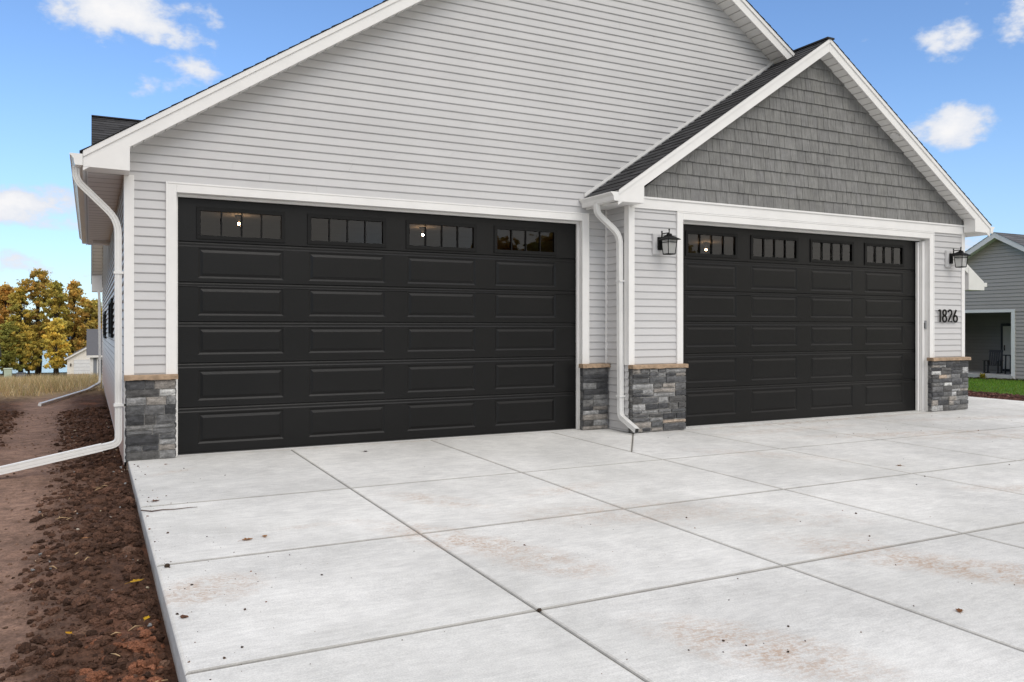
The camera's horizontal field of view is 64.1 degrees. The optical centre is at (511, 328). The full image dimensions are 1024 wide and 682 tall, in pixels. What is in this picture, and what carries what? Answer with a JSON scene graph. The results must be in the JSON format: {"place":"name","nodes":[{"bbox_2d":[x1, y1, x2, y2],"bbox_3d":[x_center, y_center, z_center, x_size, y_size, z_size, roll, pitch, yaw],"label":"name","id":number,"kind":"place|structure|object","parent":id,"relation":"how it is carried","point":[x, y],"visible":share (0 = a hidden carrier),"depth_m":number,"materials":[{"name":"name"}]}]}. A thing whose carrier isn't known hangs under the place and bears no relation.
{"place":"outdoors","nodes":[
{"label":"outdoors","id":0,"kind":"place"},
{"bbox_2d":[0,337,70,373],"bbox_3d":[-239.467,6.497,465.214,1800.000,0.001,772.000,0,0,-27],"label":"lake","id":1,"kind":"structure","parent":0,"point":[48,370],"depth_m":128.48,"materials":[{"name":"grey liquid"}]},
{"bbox_2d":[0,372,103,396],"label":"dry grass","id":2,"kind":"structure","parent":0,"point":[44,382],"depth_m":23.20,"materials":[{"name":"beige plant"}]},
{"bbox_2d":[0,372,178,681],"bbox_3d":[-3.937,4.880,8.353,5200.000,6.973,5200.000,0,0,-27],"label":"ground","id":3,"kind":"structure","parent":0,"point":[15,532],"depth_m":5.86,"materials":[{"name":"soil"}]},
{"bbox_2d":[0,306,10,347],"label":"maple tree","id":4,"kind":"object","parent":3,"relation":"on","point":[4,312],"visible":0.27,"depth_m":110.68,"materials":[{"name":"orange plant"}]},
{"bbox_2d":[0,282,15,374],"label":"maple tree","id":5,"kind":"object","parent":3,"relation":"on","point":[6,290],"visible":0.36,"depth_m":113.50,"materials":[{"name":"yellow plant"}]},
{"bbox_2d":[3,368,12,377],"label":"utility cabinet","id":6,"kind":"object","parent":3,"relation":"on","point":[7,371],"visible":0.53,"depth_m":53.81,"materials":[{"name":"metal"}]},
{"bbox_2d":[0,319,24,371],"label":"maple tree","id":7,"kind":"object","parent":3,"relation":"on","point":[9,340],"visible":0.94,"depth_m":104.86,"materials":[{"name":"green plant"}]},
{"bbox_2d":[16,372,25,378],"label":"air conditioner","id":8,"kind":"object","parent":3,"relation":"on","point":[20,373],"visible":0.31,"depth_m":54.10,"materials":[{"name":"grey metal"}]},
{"bbox_2d":[3,286,39,371],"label":"maple tree","id":9,"kind":"object","parent":3,"relation":"on","point":[17,299],"visible":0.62,"depth_m":108.44,"materials":[{"name":"yellow plant"}]},
{"bbox_2d":[15,330,43,375],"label":"maple tree","id":10,"kind":"object","parent":3,"relation":"on","point":[30,345],"visible":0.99,"depth_m":105.98,"materials":[{"name":"yellow plant"}]},
{"bbox_2d":[7,267,54,374],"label":"maple tree","id":11,"kind":"object","parent":3,"relation":"on","point":[38,289],"visible":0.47,"depth_m":110.52,"materials":[{"name":"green plant"}]},
{"bbox_2d":[40,317,71,375],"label":"maple tree","id":12,"kind":"object","parent":3,"relation":"on","point":[54,337],"visible":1,"depth_m":102.51,"materials":[{"name":"yellow plant"}]},
{"bbox_2d":[37,280,76,374],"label":"maple tree","id":13,"kind":"object","parent":3,"relation":"on","point":[57,305],"visible":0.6,"depth_m":108.59,"materials":[{"name":"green plant"}]},
{"bbox_2d":[60,279,90,353],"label":"maple tree","id":14,"kind":"object","parent":3,"relation":"on","point":[75,292],"visible":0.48,"depth_m":112.00,"materials":[{"name":"yellow plant"}]},
{"bbox_2d":[64,347,89,375],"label":"garage","id":15,"kind":"structure","parent":3,"relation":"on","point":[78,361],"depth_m":100.91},
{"bbox_2d":[74,360,89,373],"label":"garage door","id":16,"kind":"structure","parent":15,"relation":"in","point":[83,366],"depth_m":101.01,"materials":[{"name":"white metal"}]},
{"bbox_2d":[0,406,171,681],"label":"soil clods","id":17,"kind":"object","parent":3,"relation":"on","point":[47,661],"visible":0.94,"depth_m":4.89,"materials":[{"name":"brown soil"}]},
{"bbox_2d":[71,296,101,351],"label":"maple tree","id":18,"kind":"object","parent":3,"relation":"on","point":[86,311],"visible":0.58,"depth_m":109.67,"materials":[{"name":"yellow plant"}]},
{"bbox_2d":[78,298,101,337],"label":"maple tree","id":19,"kind":"object","parent":3,"relation":"on","point":[95,303],"visible":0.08,"depth_m":115.03,"materials":[{"name":"yellow plant"}]},
{"bbox_2d":[30,423,151,626],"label":"pebbles","id":20,"kind":"object","parent":3,"relation":"on","point":[147,587],"visible":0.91,"depth_m":5.87,"materials":[{"name":"stone"}]},
{"bbox_2d":[86,329,101,375],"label":"house","id":21,"kind":"structure","parent":3,"relation":"on","point":[92,346],"depth_m":71.90,"materials":[{"name":"grey"}]},
{"bbox_2d":[97,358,101,375],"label":"door","id":22,"kind":"structure","parent":21,"relation":"in","point":[97,358],"depth_m":71.52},
{"bbox_2d":[27,485,167,681],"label":"straw bits","id":23,"kind":"object","parent":3,"relation":"on","point":[84,560],"visible":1,"depth_m":4.80,"materials":[{"name":"beige plant"}]},
{"bbox_2d":[0,0,994,474],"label":"house","id":24,"kind":"structure","parent":3,"relation":"on","point":[540,170],"depth_m":10.57,"materials":[{"name":"grey plastic"}]},
{"bbox_2d":[103,311,106,338],"bbox_3d":[-9.368,-0.073,18.830,0.048,0.600,2.406,0,0,-27],"label":"window","id":25,"kind":"structure","parent":24,"relation":"in","point":[104,313],"depth_m":17.76,"materials":[{"name":"black glass"}]},
{"bbox_2d":[108,298,113,337],"bbox_3d":[-6.481,-0.153,13.230,0.048,0.600,2.006,0,0,-27],"label":"window","id":26,"kind":"structure","parent":24,"relation":"in","point":[110,304],"depth_m":12.53,"materials":[{"name":"black glass"}]},
{"bbox_2d":[235,215,240,224],"bbox_3d":[-3.359,-1.327,10.069,0.100,0.121,0.097,0,0,-27],"label":"light bulb","id":27,"kind":"object","parent":24,"relation":"attached to","point":[238,217],"visible":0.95,"depth_m":10.05,"materials":[{"name":"white glass"}]},
{"bbox_2d":[178,197,575,454],"bbox_3d":[-1.356,-0.048,9.828,5.140,2.790,0.043,0,0,-27],"label":"garage door","id":28,"kind":"structure","parent":24,"relation":"in","point":[334,315],"depth_m":9.64,"materials":[{"name":"black metal"}]},
{"bbox_2d":[652,229,680,254],"bbox_3d":[2.009,-1.123,10.655,0.240,0.340,0.293,0,0,-27],"label":"wall lantern","id":29,"kind":"object","parent":24,"relation":"attached to","point":[666,244],"depth_m":10.62,"materials":[{"name":"black metal"}]},
{"bbox_2d":[683,224,918,425],"bbox_3d":[4.436,-0.066,12.286,5.170,2.825,0.043,0,0,-27],"label":"garage door","id":30,"kind":"structure","parent":24,"relation":"in","point":[771,325],"depth_m":12.16,"materials":[{"name":"black metal"}]},
{"bbox_2d":[938,309,957,322],"bbox_3d":[7.167,-0.200,13.447,0.490,0.220,0.014,0,0,-27],"label":"house number","id":31,"kind":"object","parent":24,"relation":"attached to","point":[945,314],"visible":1,"depth_m":13.42,"materials":[{"name":"black metal"}]},
{"bbox_2d":[945,247,970,267],"bbox_3d":[7.288,-1.158,13.377,0.240,0.340,0.293,0,0,-27],"label":"wall lantern","id":32,"kind":"object","parent":24,"relation":"attached to","point":[960,258],"depth_m":13.35,"materials":[{"name":"black metal"}]},
{"bbox_2d":[965,232,1023,379],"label":"house","id":33,"kind":"structure","parent":3,"relation":"on","point":[994,314],"depth_m":28.98,"materials":[{"name":"grey plastic"}]},
{"bbox_2d":[982,350,1002,373],"bbox_3d":[17.596,1.225,29.926,0.673,0.844,0.562,0,0,-42],"label":"porch chair","id":34,"kind":"object","parent":33,"relation":"on","point":[993,360],"visible":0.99,"depth_m":30.03,"materials":[{"name":"black paint"}]},
{"bbox_2d":[1001,324,1010,371],"bbox_3d":[18.941,0.736,30.679,0.050,1.818,1.220,0,0,-27],"label":"door","id":35,"kind":"structure","parent":33,"relation":"in","point":[1007,370],"depth_m":31.15,"materials":[{"name":"black paint"}]},
{"bbox_2d":[1002,355,1010,373],"bbox_3d":[17.898,1.302,29.286,0.600,0.691,0.600,0,0,-27],"label":"porch table","id":36,"kind":"object","parent":33,"relation":"on","point":[1005,363],"visible":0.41,"depth_m":29.33,"materials":[{"name":"black paint"}]},
{"bbox_2d":[0,0,1023,321],"label":"sky","id":37,"kind":"structure","parent":0,"point":[952,71],"materials":[{"name":"blue"}]},
{"bbox_2d":[128,396,1023,681],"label":"driveway","id":38,"kind":"structure","parent":0,"point":[750,540],"depth_m":5.05,"materials":[{"name":"concrete"}]},
{"bbox_2d":[141,507,192,511],"bbox_3d":[-2.580,1.363,6.162,0.394,0.015,0.040,0,0,-20],"label":"twig","id":39,"kind":"object","parent":38,"relation":"on","point":[164,509],"visible":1,"depth_m":6.15,"materials":[{"name":"grey wood"}]},
{"bbox_2d":[134,418,1016,679],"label":"dirt crumbs","id":40,"kind":"object","parent":38,"relation":"on","point":[473,543],"visible":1,"depth_m":4.74,"materials":[{"name":"soil"}]},
{"bbox_2d":[967,377,1023,394],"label":"lawn","id":41,"kind":"structure","parent":0,"point":[1018,392],"depth_m":22.30,"materials":[{"name":"plant"}]},
{"bbox_2d":[967,377,1023,400],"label":"bark mulch","id":42,"kind":"object","parent":41,"relation":"on","point":[1005,396],"visible":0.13,"depth_m":18.28,"materials":[{"name":"wood"}]}
]}

